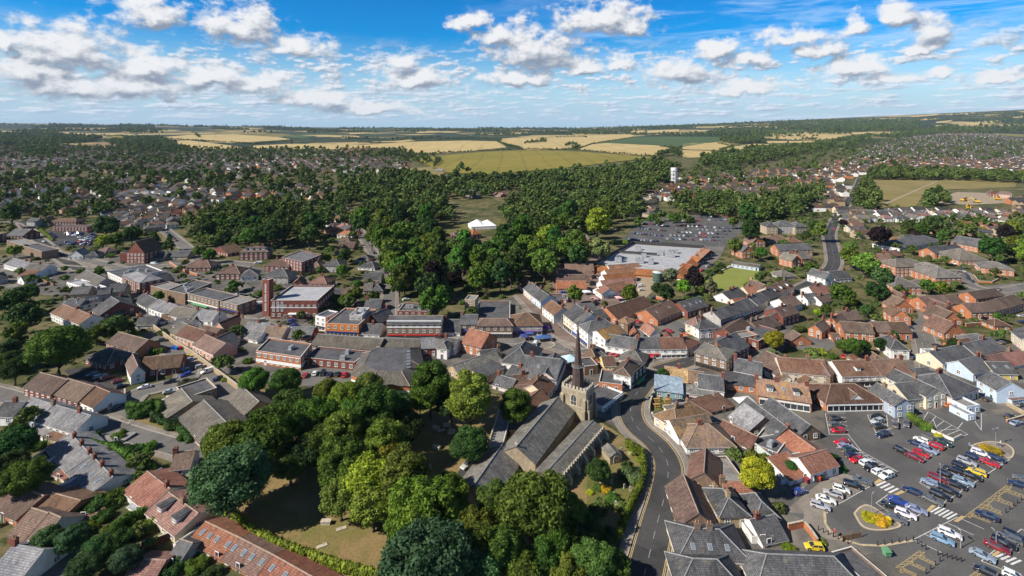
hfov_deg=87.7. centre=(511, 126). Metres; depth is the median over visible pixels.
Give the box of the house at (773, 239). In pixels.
[760,233,785,243]
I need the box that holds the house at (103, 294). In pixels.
[97,285,111,301]
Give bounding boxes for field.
[11,132,105,136]
[82,142,120,147]
[167,134,286,142]
[177,140,240,149]
[251,144,365,148]
[283,135,315,137]
[349,141,505,153]
[383,193,459,200]
[410,150,657,173]
[411,167,444,175]
[501,134,633,149]
[579,143,667,155]
[599,136,718,146]
[631,129,678,132]
[683,143,729,149]
[683,150,711,157]
[696,126,724,127]
[727,144,768,149]
[765,132,845,140]
[767,141,813,142]
[852,132,873,133]
[873,180,1016,206]
[909,114,938,116]
[965,120,998,125]
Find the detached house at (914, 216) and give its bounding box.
[906,213,922,221]
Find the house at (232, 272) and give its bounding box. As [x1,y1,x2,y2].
[215,263,249,279]
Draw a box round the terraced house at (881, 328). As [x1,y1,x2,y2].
[867,321,891,337]
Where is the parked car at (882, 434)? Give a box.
[875,430,890,438]
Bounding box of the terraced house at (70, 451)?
[45,430,115,473]
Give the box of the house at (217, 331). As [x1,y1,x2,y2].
[201,325,224,336]
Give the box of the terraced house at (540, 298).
[532,286,557,308]
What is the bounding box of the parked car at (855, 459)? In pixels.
[849,455,863,463]
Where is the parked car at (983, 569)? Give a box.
[973,563,998,575]
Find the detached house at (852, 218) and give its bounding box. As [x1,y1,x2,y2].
[844,215,858,220]
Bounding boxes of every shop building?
[0,233,5,241]
[4,258,31,270]
[6,227,40,239]
[7,238,36,251]
[23,243,58,259]
[24,261,56,275]
[67,279,106,293]
[76,295,99,309]
[107,264,162,282]
[133,289,161,312]
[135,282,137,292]
[148,299,178,316]
[151,281,180,298]
[155,272,174,282]
[167,279,211,304]
[168,306,198,320]
[187,288,237,309]
[192,307,226,325]
[220,295,256,315]
[234,313,267,326]
[241,318,276,335]
[256,338,311,369]
[264,322,290,340]
[287,326,318,340]
[305,346,365,369]
[312,333,385,350]
[315,310,337,330]
[325,308,375,335]
[349,307,369,320]
[359,320,386,337]
[364,295,384,311]
[381,337,420,348]
[386,315,443,338]
[398,303,432,314]
[421,333,437,355]
[442,315,461,335]
[460,310,478,333]
[476,301,509,317]
[477,318,513,337]
[477,343,502,358]
[510,312,542,334]
[520,351,562,389]
[538,352,566,389]
[555,274,589,285]
[555,280,586,292]
[557,269,591,278]
[562,304,596,334]
[564,264,593,273]
[571,308,600,337]
[579,315,612,347]
[592,320,626,350]
[593,281,626,293]
[594,384,623,411]
[596,277,636,286]
[598,272,636,281]
[599,369,622,390]
[600,266,636,274]
[605,334,639,354]
[607,263,640,268]
[612,356,639,389]
[613,358,645,385]
[633,336,660,357]
[657,332,686,357]
[693,341,736,372]
[703,306,732,326]
[724,301,743,319]
[733,353,762,377]
[734,294,757,318]
[736,330,757,342]
[746,325,776,349]
[754,373,811,412]
[801,382,882,411]
[828,355,880,386]
[870,353,912,384]
[884,368,946,408]
[887,381,923,408]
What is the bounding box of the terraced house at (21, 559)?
[0,535,67,575]
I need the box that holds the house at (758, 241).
[743,236,765,247]
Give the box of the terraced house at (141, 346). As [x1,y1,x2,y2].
[105,331,160,357]
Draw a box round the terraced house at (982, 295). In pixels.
[959,288,1004,302]
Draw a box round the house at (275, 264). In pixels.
[264,257,289,271]
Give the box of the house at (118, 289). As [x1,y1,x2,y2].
[109,280,130,296]
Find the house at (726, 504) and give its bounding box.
[702,486,751,527]
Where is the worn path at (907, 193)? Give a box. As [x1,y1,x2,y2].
[882,181,936,204]
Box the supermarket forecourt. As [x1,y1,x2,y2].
[698,247,724,271]
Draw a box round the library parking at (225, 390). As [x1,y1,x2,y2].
[199,362,234,399]
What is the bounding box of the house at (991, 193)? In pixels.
[985,190,997,196]
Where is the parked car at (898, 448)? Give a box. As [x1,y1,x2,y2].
[892,444,907,455]
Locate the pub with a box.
[652,401,712,432]
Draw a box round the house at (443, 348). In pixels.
[436,340,452,359]
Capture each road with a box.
[0,387,203,465]
[18,221,85,269]
[41,553,73,575]
[56,261,256,269]
[69,254,619,365]
[102,349,197,429]
[162,226,206,260]
[355,227,395,336]
[517,295,582,356]
[618,354,693,575]
[699,178,860,345]
[911,324,943,372]
[912,270,1023,291]
[913,309,940,338]
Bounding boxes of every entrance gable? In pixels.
[679,263,698,270]
[689,255,706,264]
[694,251,711,259]
[699,248,714,255]
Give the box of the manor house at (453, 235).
[450,229,471,238]
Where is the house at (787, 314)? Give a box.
[765,302,799,326]
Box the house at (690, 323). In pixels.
[684,310,710,334]
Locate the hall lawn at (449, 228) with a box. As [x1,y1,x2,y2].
[438,221,504,234]
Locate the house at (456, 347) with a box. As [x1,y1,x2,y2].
[444,332,461,355]
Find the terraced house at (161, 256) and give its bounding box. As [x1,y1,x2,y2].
[153,249,169,260]
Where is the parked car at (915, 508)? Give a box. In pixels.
[905,503,927,515]
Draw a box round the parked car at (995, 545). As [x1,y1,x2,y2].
[983,538,1010,555]
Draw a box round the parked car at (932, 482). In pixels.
[920,477,938,487]
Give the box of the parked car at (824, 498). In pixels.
[815,493,836,504]
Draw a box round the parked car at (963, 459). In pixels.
[956,454,977,466]
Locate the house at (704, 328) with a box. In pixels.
[686,315,720,338]
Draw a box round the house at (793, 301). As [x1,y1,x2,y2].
[770,291,802,310]
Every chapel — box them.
[126,237,162,263]
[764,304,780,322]
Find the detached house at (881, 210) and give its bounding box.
[873,208,887,211]
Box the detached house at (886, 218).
[877,213,893,221]
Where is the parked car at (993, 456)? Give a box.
[987,452,1005,463]
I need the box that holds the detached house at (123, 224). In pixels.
[119,220,129,227]
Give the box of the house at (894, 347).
[875,330,910,359]
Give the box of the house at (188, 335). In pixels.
[175,325,213,347]
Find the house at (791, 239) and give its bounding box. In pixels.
[786,236,802,243]
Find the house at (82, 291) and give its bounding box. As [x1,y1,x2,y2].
[69,283,96,298]
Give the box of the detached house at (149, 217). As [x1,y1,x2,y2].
[140,214,152,221]
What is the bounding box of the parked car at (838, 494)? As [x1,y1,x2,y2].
[823,488,842,498]
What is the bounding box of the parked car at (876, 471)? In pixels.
[870,467,884,475]
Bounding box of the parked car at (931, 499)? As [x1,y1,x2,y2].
[921,493,944,506]
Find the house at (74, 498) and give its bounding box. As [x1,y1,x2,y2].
[37,485,106,511]
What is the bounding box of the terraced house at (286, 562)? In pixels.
[257,549,342,575]
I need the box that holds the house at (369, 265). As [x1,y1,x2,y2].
[357,258,379,270]
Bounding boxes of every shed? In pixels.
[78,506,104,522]
[104,430,136,441]
[170,537,202,564]
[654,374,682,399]
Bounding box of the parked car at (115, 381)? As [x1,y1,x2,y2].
[111,378,124,383]
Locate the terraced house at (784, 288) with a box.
[757,277,794,297]
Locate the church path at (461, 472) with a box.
[458,459,475,476]
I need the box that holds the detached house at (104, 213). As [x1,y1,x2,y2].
[101,209,111,215]
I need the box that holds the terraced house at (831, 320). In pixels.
[825,313,847,330]
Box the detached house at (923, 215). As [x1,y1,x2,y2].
[917,212,931,217]
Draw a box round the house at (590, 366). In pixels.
[581,357,597,375]
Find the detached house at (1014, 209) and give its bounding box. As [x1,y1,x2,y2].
[1011,206,1023,211]
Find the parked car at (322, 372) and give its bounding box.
[319,369,325,375]
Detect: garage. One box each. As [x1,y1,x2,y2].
[173,519,210,547]
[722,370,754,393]
[784,330,810,345]
[826,333,841,341]
[920,348,932,352]
[949,404,975,420]
[952,396,979,412]
[980,318,1011,330]
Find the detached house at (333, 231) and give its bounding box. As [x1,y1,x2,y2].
[329,225,343,235]
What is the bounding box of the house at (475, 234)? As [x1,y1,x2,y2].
[470,228,481,238]
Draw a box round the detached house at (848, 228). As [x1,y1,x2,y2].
[844,224,865,231]
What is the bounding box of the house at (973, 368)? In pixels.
[946,351,990,381]
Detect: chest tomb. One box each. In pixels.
[320,518,331,524]
[432,424,439,430]
[432,444,440,449]
[443,423,450,426]
[447,429,454,433]
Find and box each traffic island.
[530,341,553,347]
[853,506,899,530]
[970,442,1014,458]
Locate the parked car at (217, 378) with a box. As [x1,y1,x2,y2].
[211,375,222,381]
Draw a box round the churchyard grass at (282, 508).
[185,389,639,575]
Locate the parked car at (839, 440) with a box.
[833,438,849,443]
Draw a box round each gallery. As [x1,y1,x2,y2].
[447,350,502,378]
[471,360,505,383]
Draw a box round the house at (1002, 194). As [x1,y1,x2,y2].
[999,191,1009,197]
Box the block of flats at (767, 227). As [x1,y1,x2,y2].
[760,221,777,234]
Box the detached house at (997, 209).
[994,207,1006,213]
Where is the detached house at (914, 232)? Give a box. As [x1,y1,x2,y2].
[907,229,926,235]
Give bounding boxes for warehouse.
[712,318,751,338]
[735,397,796,438]
[761,396,821,440]
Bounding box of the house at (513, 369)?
[504,362,528,376]
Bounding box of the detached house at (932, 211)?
[928,209,943,213]
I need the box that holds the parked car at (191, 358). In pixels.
[187,357,196,361]
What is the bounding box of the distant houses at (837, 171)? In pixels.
[0,130,1023,214]
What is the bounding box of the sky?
[0,0,1023,127]
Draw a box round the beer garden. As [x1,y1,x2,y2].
[651,397,671,411]
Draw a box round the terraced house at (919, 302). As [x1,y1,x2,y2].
[910,296,929,310]
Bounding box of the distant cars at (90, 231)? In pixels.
[86,197,853,232]
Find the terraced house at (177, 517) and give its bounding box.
[144,488,218,542]
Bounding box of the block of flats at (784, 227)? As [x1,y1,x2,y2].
[773,221,793,233]
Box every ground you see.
[0,110,1023,575]
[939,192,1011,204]
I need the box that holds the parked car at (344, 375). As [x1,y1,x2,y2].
[341,371,347,377]
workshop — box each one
[716,456,740,479]
[727,402,769,434]
[753,428,784,453]
[755,434,799,455]
[956,333,1002,345]
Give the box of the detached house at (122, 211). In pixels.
[112,209,127,214]
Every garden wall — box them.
[96,388,125,413]
[141,532,169,547]
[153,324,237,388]
[169,261,197,275]
[649,391,653,410]
[656,296,678,302]
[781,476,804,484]
[787,519,818,540]
[931,429,961,440]
[965,322,981,326]
[973,274,1002,282]
[1006,401,1023,414]
[1006,414,1023,422]
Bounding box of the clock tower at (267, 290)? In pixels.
[262,278,273,315]
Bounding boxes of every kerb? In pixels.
[0,386,196,443]
[1,402,172,455]
[64,257,644,378]
[66,261,259,267]
[67,253,656,372]
[128,350,198,423]
[617,358,676,555]
[644,366,693,575]
[698,182,855,340]
[854,504,900,529]
[970,441,1014,457]
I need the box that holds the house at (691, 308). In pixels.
[675,296,708,318]
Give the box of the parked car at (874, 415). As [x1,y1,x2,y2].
[870,413,883,418]
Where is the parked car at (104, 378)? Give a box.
[99,374,114,380]
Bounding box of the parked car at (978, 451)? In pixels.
[970,446,990,457]
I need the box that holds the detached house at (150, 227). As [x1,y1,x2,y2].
[143,222,162,232]
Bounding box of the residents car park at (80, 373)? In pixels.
[64,367,127,391]
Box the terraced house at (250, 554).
[221,533,285,575]
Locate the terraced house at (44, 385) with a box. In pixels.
[22,372,71,398]
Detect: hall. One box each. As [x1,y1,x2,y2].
[74,270,116,286]
[213,243,242,256]
[224,387,271,415]
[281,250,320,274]
[350,346,423,393]
[461,328,497,355]
[467,192,480,197]
[500,341,543,369]
[741,549,857,575]
[938,248,988,265]
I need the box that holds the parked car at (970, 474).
[963,470,982,481]
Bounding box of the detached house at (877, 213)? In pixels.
[873,211,890,215]
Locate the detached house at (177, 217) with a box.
[166,214,183,220]
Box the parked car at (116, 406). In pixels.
[111,402,125,409]
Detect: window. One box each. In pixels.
[53,555,60,563]
[195,520,201,528]
[240,549,247,556]
[248,553,255,560]
[257,558,264,565]
[268,564,275,571]
[570,394,576,405]
[570,466,573,475]
[589,394,591,405]
[613,456,618,463]
[690,542,695,549]
[707,543,712,550]
[724,544,729,550]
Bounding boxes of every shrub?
[29,440,47,452]
[78,492,112,514]
[87,507,115,523]
[88,520,98,527]
[102,487,126,501]
[105,439,124,450]
[111,428,127,439]
[117,516,135,526]
[124,443,144,452]
[125,404,152,419]
[137,440,157,453]
[141,519,156,536]
[149,413,163,422]
[159,555,185,575]
[164,420,181,430]
[175,431,187,440]
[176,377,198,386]
[184,553,210,575]
[201,563,224,575]
[221,375,231,382]
[242,357,252,363]
[321,252,330,258]
[586,489,593,495]
[588,500,607,518]
[593,482,602,492]
[600,484,611,493]
[600,525,617,544]
[605,490,621,504]
[616,463,645,485]
[627,446,637,454]
[683,295,694,299]
[714,264,725,268]
[743,448,768,461]
[781,541,792,550]
[788,546,797,550]
[816,348,826,355]
[818,537,826,546]
[826,352,837,358]
[830,452,838,460]
[839,465,847,473]
[843,241,857,248]
[860,509,878,525]
[870,513,889,528]
[913,420,921,426]
[919,424,929,431]
[934,433,943,437]
[952,221,972,226]
[978,443,993,451]
[985,445,1003,456]
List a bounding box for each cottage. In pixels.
[135,313,160,328]
[170,445,200,476]
[335,285,343,295]
[341,284,353,294]
[492,370,516,391]
[599,355,616,369]
[664,363,688,383]
[688,369,703,384]
[744,509,789,547]
[796,291,817,305]
[813,293,832,305]
[862,351,882,358]
[867,381,913,417]
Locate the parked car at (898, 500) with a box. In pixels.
[888,495,908,506]
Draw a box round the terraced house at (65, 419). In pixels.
[35,404,108,434]
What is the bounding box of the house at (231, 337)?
[216,331,240,345]
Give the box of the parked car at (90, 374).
[85,370,98,377]
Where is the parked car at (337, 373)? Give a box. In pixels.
[334,371,340,376]
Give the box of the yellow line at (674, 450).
[642,366,691,575]
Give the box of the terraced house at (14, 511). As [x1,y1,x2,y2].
[0,481,66,525]
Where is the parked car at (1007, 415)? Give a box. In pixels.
[1003,413,1015,417]
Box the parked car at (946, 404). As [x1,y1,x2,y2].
[944,402,952,407]
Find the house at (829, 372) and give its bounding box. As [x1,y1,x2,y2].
[817,358,835,382]
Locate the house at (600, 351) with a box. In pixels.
[581,343,607,356]
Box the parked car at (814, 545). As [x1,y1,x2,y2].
[803,541,824,551]
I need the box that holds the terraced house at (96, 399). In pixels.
[79,385,126,412]
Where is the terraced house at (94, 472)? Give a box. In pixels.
[66,451,135,491]
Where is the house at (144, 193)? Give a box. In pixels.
[140,190,150,195]
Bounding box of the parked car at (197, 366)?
[194,364,205,368]
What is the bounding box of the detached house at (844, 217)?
[839,215,849,220]
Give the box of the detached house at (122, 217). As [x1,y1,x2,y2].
[116,215,134,220]
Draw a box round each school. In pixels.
[872,235,941,251]
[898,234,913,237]
[950,235,981,252]
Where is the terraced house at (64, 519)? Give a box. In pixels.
[24,511,86,541]
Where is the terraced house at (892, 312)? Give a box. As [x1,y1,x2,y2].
[882,303,910,324]
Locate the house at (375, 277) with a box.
[362,270,383,284]
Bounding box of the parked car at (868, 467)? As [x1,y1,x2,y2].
[862,462,878,471]
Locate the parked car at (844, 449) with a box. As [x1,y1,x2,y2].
[841,446,857,452]
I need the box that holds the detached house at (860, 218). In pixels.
[852,213,870,222]
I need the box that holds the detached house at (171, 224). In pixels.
[166,219,178,228]
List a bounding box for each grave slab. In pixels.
[316,542,327,549]
[336,525,346,531]
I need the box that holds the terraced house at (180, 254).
[167,248,194,259]
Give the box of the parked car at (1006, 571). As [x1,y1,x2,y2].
[1001,566,1021,575]
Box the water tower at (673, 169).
[671,167,676,181]
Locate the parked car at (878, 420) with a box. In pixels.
[870,417,884,422]
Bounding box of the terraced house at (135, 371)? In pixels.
[125,353,145,384]
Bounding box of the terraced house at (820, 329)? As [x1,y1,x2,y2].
[808,315,830,338]
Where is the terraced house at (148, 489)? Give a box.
[123,468,188,509]
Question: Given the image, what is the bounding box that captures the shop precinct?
[550,254,624,309]
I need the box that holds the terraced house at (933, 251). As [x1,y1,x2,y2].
[918,241,963,258]
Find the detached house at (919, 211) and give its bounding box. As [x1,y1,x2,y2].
[914,209,928,213]
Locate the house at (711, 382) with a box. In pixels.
[697,371,724,396]
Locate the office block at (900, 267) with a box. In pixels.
[880,258,920,276]
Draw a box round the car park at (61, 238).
[47,230,97,247]
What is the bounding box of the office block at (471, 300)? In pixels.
[465,295,478,313]
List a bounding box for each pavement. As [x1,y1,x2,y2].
[0,383,194,441]
[0,402,196,467]
[14,222,71,270]
[27,220,88,267]
[56,256,645,381]
[57,264,249,271]
[59,251,657,371]
[64,260,254,266]
[96,353,176,430]
[128,352,201,424]
[159,231,193,261]
[165,225,211,260]
[356,235,382,298]
[363,229,398,314]
[512,295,574,354]
[611,358,674,554]
[644,366,700,575]
[694,178,856,339]
[760,204,851,317]
[909,269,1023,287]
[910,329,918,367]
[934,335,949,374]
[952,271,1023,292]
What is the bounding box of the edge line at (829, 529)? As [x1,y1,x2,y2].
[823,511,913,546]
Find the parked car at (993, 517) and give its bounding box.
[974,509,999,522]
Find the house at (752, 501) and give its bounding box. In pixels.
[737,492,781,521]
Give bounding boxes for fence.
[842,529,861,540]
[966,323,979,327]
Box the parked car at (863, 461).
[858,458,873,465]
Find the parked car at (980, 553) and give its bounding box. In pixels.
[968,546,996,563]
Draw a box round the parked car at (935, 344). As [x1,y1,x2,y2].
[931,343,942,346]
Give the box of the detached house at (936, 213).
[930,211,947,215]
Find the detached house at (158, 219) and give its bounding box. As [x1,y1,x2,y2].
[150,217,165,224]
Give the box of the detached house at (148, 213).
[140,211,153,214]
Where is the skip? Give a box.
[881,546,892,556]
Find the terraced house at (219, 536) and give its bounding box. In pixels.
[191,516,250,562]
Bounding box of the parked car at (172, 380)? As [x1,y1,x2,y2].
[163,378,175,384]
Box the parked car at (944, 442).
[933,437,953,447]
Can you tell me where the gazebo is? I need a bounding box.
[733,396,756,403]
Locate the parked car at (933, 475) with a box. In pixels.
[927,471,947,484]
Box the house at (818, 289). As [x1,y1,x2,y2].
[803,282,830,297]
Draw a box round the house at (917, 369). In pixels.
[883,365,928,381]
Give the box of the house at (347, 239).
[338,235,354,243]
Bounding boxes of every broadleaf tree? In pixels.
[0,202,21,225]
[0,290,26,312]
[0,339,22,353]
[0,350,20,364]
[0,355,32,385]
[0,424,40,454]
[0,447,31,475]
[0,455,56,497]
[1,321,28,338]
[2,302,43,333]
[6,245,21,257]
[10,286,28,292]
[20,324,93,374]
[22,285,39,300]
[28,523,65,546]
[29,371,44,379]
[52,521,93,557]
[62,549,107,575]
[77,532,112,564]
[85,323,107,344]
[91,215,119,236]
[93,234,111,247]
[93,268,104,274]
[101,329,115,338]
[101,526,137,553]
[103,315,128,332]
[106,542,144,573]
[108,232,124,248]
[121,320,134,331]
[122,226,142,245]
[152,290,164,298]
[185,439,276,518]
[187,223,206,244]
[192,245,206,259]
[196,218,215,224]
[200,418,243,458]
[201,248,217,259]
[202,221,215,234]
[212,212,226,220]
[216,218,228,229]
[227,217,239,226]
[227,279,239,288]
[229,402,308,471]
[234,218,250,231]
[236,203,252,217]
[237,228,259,246]
[237,366,269,390]
[249,215,261,226]
[254,225,266,245]
[258,203,272,217]
[262,222,279,247]
[263,218,283,242]
[267,367,302,391]
[267,388,309,407]
[271,451,305,485]
[273,223,289,246]
[274,209,287,223]
[283,432,322,475]
[289,394,338,428]
[293,216,308,242]
[297,423,339,459]
[299,224,321,249]
[304,212,324,237]
[312,378,337,397]
[315,434,366,488]
[318,472,353,521]
[320,239,328,245]
[322,398,366,437]
[323,408,363,440]
[326,380,360,407]
[330,294,339,303]
[335,264,347,280]
[337,450,387,493]
[338,248,351,260]
[338,294,348,307]
[347,286,361,302]
[348,483,388,532]
[351,215,367,235]
[352,381,401,435]
[353,279,361,286]
[354,207,370,219]
[355,371,383,387]
[364,222,377,250]
[364,417,407,451]
[369,291,379,298]
[370,224,384,253]
[371,203,387,210]
[371,219,383,224]
[372,227,391,247]
[373,209,387,221]
[374,440,409,457]
[375,514,480,575]
[376,248,390,277]
[376,441,430,500]
[381,216,394,227]
[381,238,398,248]
[381,250,400,271]
[382,244,405,259]
[383,516,401,539]
[384,224,404,239]
[385,273,392,285]
[385,472,459,531]
[387,255,411,272]
[390,263,416,294]
[390,280,407,297]
[390,389,413,413]
[391,202,405,222]
[392,205,407,221]
[394,408,424,441]
[396,239,411,256]
[399,220,414,239]
[405,246,427,257]
[405,251,426,271]
[408,237,422,242]
[408,239,421,248]
[408,387,427,415]
[409,222,419,231]
[409,359,450,419]
[411,268,422,284]
[413,225,423,237]
[413,271,441,294]
[416,203,432,218]
[417,217,429,224]
[419,243,430,250]
[419,285,451,313]
[420,218,438,236]
[420,232,430,245]
[420,260,442,281]
[421,256,435,268]
[424,246,439,256]
[428,226,445,244]
[431,241,447,256]
[431,254,444,265]
[434,392,454,422]
[434,471,469,507]
[438,263,445,274]
[438,501,465,525]
[441,280,452,293]
[443,262,460,284]
[444,254,449,266]
[444,369,493,426]
[446,238,459,251]
[446,271,462,291]
[448,247,466,271]
[452,240,471,276]
[455,504,499,530]
[456,229,472,246]
[464,540,504,575]
[465,521,494,564]
[467,265,486,294]
[468,264,485,274]
[469,244,487,267]
[470,240,481,247]
[475,477,508,517]
[480,275,495,294]
[481,262,492,279]
[482,241,495,252]
[482,254,502,268]
[483,523,525,571]
[487,248,503,257]
[489,236,500,250]
[491,259,511,293]
[492,469,574,543]
[494,223,511,255]
[497,228,516,254]
[499,387,532,424]
[500,548,545,575]
[505,248,525,281]
[506,215,518,228]
[506,260,521,287]
[510,215,529,235]
[512,241,523,249]
[517,234,532,250]
[525,252,535,276]
[525,535,562,575]
[526,217,538,227]
[527,228,536,236]
[527,238,545,252]
[527,516,580,555]
[531,251,558,282]
[532,235,544,242]
[534,248,547,272]
[536,224,554,240]
[538,216,550,227]
[544,235,560,247]
[544,245,558,256]
[545,226,561,239]
[548,210,562,218]
[548,216,558,227]
[548,551,586,575]
[556,212,570,232]
[557,237,570,264]
[560,201,577,216]
[563,229,572,236]
[566,284,583,304]
[567,198,577,208]
[567,244,589,263]
[568,229,586,251]
[568,490,587,523]
[570,521,596,538]
[570,536,615,575]
[575,208,588,227]
[582,241,592,258]
[585,207,610,238]
[585,512,603,538]
[589,237,609,258]
[603,201,617,228]
[603,547,631,575]
[611,239,617,246]
[620,284,638,300]
[647,214,654,224]
[651,282,661,295]
[657,283,674,300]
[657,368,667,374]
[662,267,678,286]
[669,213,681,225]
[676,279,691,296]
[683,269,704,292]
[685,216,694,223]
[696,286,704,295]
[726,238,741,255]
[728,217,738,227]
[738,201,755,217]
[738,456,775,491]
[741,219,759,240]
[754,271,765,281]
[755,247,767,259]
[763,331,784,349]
[785,460,797,469]
[801,230,811,240]
[803,261,818,270]
[808,220,817,227]
[811,221,827,242]
[813,308,820,316]
[820,304,831,317]
[828,283,856,309]
[834,339,845,353]
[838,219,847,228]
[838,246,858,270]
[842,296,857,307]
[842,338,863,354]
[849,252,881,278]
[858,340,871,352]
[859,304,874,317]
[865,281,890,299]
[866,225,892,249]
[870,267,893,283]
[873,337,886,352]
[886,330,899,339]
[899,219,915,233]
[913,221,930,234]
[918,278,936,295]
[922,215,944,228]
[933,281,951,294]
[936,230,948,242]
[946,337,961,345]
[977,237,1008,260]
[992,312,1001,318]
[996,223,1016,238]
[1003,220,1021,233]
[1005,235,1020,256]
[1006,244,1018,257]
[1013,244,1023,262]
[1015,238,1022,244]
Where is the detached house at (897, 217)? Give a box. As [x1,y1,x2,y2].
[891,213,910,221]
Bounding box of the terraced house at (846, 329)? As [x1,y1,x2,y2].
[834,321,860,339]
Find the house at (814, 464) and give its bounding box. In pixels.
[788,448,839,482]
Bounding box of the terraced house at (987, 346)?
[953,335,1006,355]
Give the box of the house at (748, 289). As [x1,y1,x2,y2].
[740,283,756,293]
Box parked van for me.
[200,366,212,373]
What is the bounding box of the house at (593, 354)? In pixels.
[583,343,600,366]
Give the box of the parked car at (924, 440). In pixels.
[913,436,929,444]
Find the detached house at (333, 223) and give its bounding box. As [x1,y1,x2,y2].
[326,220,339,226]
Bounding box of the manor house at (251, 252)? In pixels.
[239,243,272,260]
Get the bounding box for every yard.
[141,330,173,347]
[268,368,351,385]
[636,277,654,296]
[915,408,1023,441]
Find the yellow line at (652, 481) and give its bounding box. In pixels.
[620,360,673,559]
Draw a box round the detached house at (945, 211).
[942,209,955,212]
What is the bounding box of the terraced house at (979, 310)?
[953,302,992,319]
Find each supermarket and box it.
[50,218,83,225]
[52,225,91,230]
[592,241,705,279]
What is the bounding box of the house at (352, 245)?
[341,239,358,249]
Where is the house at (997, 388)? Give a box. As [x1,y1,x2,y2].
[975,371,1023,402]
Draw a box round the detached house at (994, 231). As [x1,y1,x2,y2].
[990,226,996,235]
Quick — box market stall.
[534,334,550,339]
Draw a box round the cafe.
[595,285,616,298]
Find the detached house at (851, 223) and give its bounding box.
[847,221,863,225]
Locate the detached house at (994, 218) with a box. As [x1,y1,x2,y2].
[984,213,997,221]
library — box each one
[161,387,215,419]
[176,378,216,396]
[178,399,246,446]
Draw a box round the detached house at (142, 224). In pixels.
[130,220,145,228]
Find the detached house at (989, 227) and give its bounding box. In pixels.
[984,224,998,228]
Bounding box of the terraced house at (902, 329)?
[887,321,912,339]
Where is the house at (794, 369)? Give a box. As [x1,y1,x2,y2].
[774,354,827,382]
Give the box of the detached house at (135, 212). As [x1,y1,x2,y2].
[128,209,144,216]
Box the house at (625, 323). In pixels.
[618,317,636,334]
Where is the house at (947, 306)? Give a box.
[922,299,957,315]
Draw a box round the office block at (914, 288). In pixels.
[877,277,921,295]
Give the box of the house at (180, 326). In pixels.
[169,322,196,339]
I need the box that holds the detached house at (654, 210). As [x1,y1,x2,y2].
[646,207,657,212]
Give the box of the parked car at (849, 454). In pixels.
[844,451,860,458]
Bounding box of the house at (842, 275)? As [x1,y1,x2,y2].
[827,267,851,282]
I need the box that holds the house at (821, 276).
[807,268,834,285]
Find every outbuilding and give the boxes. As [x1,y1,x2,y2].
[17,270,45,278]
[17,273,37,284]
[31,448,51,459]
[34,425,53,440]
[43,431,65,443]
[45,457,60,477]
[51,469,68,482]
[59,476,86,487]
[126,503,139,510]
[159,313,173,323]
[172,317,193,327]
[188,316,201,326]
[243,329,266,343]
[550,293,567,302]
[629,325,639,336]
[637,328,647,336]
[639,322,660,336]
[660,332,671,336]
[662,397,713,420]
[682,383,714,398]
[689,392,735,414]
[707,481,717,487]
[719,474,756,493]
[720,419,761,450]
[726,297,743,303]
[741,513,772,543]
[766,451,806,485]
[778,373,794,382]
[795,374,815,383]
[831,546,886,575]
[843,352,863,359]
[941,337,971,344]
[1007,397,1023,403]
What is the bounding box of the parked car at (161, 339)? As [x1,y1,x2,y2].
[155,338,167,341]
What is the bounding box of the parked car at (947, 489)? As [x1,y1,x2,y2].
[937,483,960,496]
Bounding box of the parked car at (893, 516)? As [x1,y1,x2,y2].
[884,511,907,524]
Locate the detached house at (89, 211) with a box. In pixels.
[87,210,100,215]
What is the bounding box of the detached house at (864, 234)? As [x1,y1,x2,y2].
[850,228,869,238]
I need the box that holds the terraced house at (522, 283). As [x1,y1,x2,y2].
[517,275,530,292]
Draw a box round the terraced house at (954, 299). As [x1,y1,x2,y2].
[944,294,964,305]
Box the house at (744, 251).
[731,243,754,258]
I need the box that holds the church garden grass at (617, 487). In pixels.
[587,476,635,509]
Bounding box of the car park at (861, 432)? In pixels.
[787,410,1023,575]
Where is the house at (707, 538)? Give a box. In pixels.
[664,519,746,570]
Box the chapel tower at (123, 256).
[120,251,126,262]
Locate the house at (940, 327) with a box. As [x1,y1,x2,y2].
[922,314,966,339]
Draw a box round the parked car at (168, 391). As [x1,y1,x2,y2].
[162,388,175,394]
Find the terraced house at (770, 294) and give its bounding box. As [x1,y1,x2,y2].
[757,286,780,304]
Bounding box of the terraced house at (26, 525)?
[5,506,62,543]
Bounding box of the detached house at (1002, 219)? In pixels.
[997,216,1012,221]
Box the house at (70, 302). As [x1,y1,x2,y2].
[56,296,86,308]
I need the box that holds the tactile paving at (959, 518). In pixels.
[954,516,964,521]
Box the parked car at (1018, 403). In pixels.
[1013,401,1023,407]
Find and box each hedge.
[36,226,54,240]
[87,436,156,469]
[107,505,147,531]
[124,397,163,413]
[130,328,164,354]
[133,516,155,528]
[147,409,178,424]
[175,424,193,443]
[223,510,378,575]
[615,438,647,539]
[704,264,725,279]
[905,411,934,431]
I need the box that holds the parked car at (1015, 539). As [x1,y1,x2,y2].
[997,531,1023,545]
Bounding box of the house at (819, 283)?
[801,281,822,291]
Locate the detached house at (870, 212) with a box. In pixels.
[862,210,874,214]
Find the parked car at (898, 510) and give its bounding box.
[894,505,916,520]
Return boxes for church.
[463,320,622,504]
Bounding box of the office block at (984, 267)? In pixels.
[974,261,1014,276]
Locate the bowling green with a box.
[705,268,759,289]
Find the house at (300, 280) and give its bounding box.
[291,273,306,284]
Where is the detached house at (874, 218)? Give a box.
[864,213,877,221]
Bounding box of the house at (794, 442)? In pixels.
[776,422,819,453]
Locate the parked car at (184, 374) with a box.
[179,371,191,377]
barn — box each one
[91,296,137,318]
[109,308,125,316]
[492,192,505,196]
[501,190,518,195]
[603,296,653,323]
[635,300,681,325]
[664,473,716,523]
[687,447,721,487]
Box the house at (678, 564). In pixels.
[664,551,740,575]
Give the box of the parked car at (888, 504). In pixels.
[880,500,899,509]

